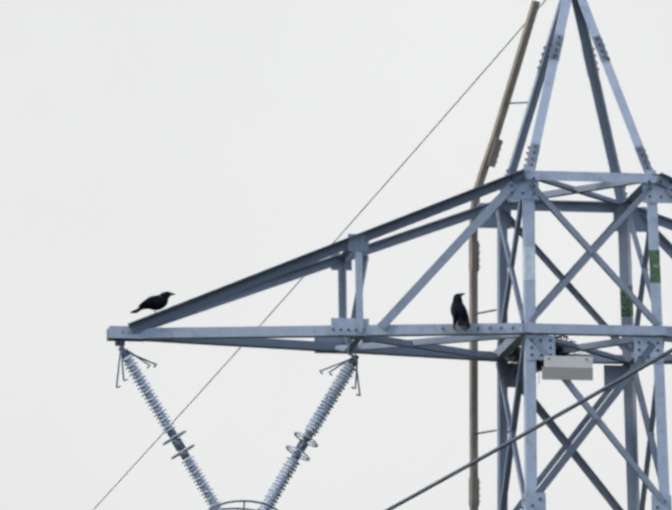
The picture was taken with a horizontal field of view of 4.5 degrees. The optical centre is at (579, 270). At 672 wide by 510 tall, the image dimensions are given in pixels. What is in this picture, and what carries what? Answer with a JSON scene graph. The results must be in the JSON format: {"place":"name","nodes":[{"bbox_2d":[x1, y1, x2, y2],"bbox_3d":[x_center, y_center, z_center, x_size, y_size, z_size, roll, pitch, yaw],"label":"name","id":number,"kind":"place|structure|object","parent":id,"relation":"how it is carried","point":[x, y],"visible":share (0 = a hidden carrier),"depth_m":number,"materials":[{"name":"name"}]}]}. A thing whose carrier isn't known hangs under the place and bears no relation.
{"place":"outdoors","nodes":[
{"label":"outdoors","id":0,"kind":"place"},
{"bbox_2d":[0,0,671,509],"label":"sky","id":1,"kind":"structure","parent":0,"point":[187,149],"materials":[{"name":"white"}]},
{"bbox_3d":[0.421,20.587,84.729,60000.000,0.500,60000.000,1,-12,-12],"label":"ground","id":2,"kind":"structure","parent":0,"visible":0},
{"bbox_2d":[107,0,671,509],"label":"transmission tower","id":3,"kind":"structure","parent":2,"relation":"on","point":[545,350],"depth_m":88.50,"materials":[{"name":"metal"}]},
{"bbox_2d":[130,291,175,312],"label":"crow","id":4,"kind":"object","parent":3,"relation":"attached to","point":[157,302],"visible":0.92,"depth_m":87.84,"materials":[{"name":"black"}]},
{"bbox_2d":[93,0,545,509],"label":"earth wire","id":5,"kind":"object","parent":3,"relation":"attached to","point":[333,242],"visible":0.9,"depth_m":99.49,"materials":[{"name":"grey metal"}]},
{"bbox_2d":[450,293,470,328],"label":"crow","id":6,"kind":"object","parent":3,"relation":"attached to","point":[459,312],"visible":1,"depth_m":87.93,"materials":[{"name":"black"}]},
{"bbox_2d":[385,348,671,509],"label":"conductor","id":7,"kind":"object","parent":3,"relation":"attached to","point":[550,419],"visible":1,"depth_m":76.66,"materials":[{"name":"metal"}]}
]}

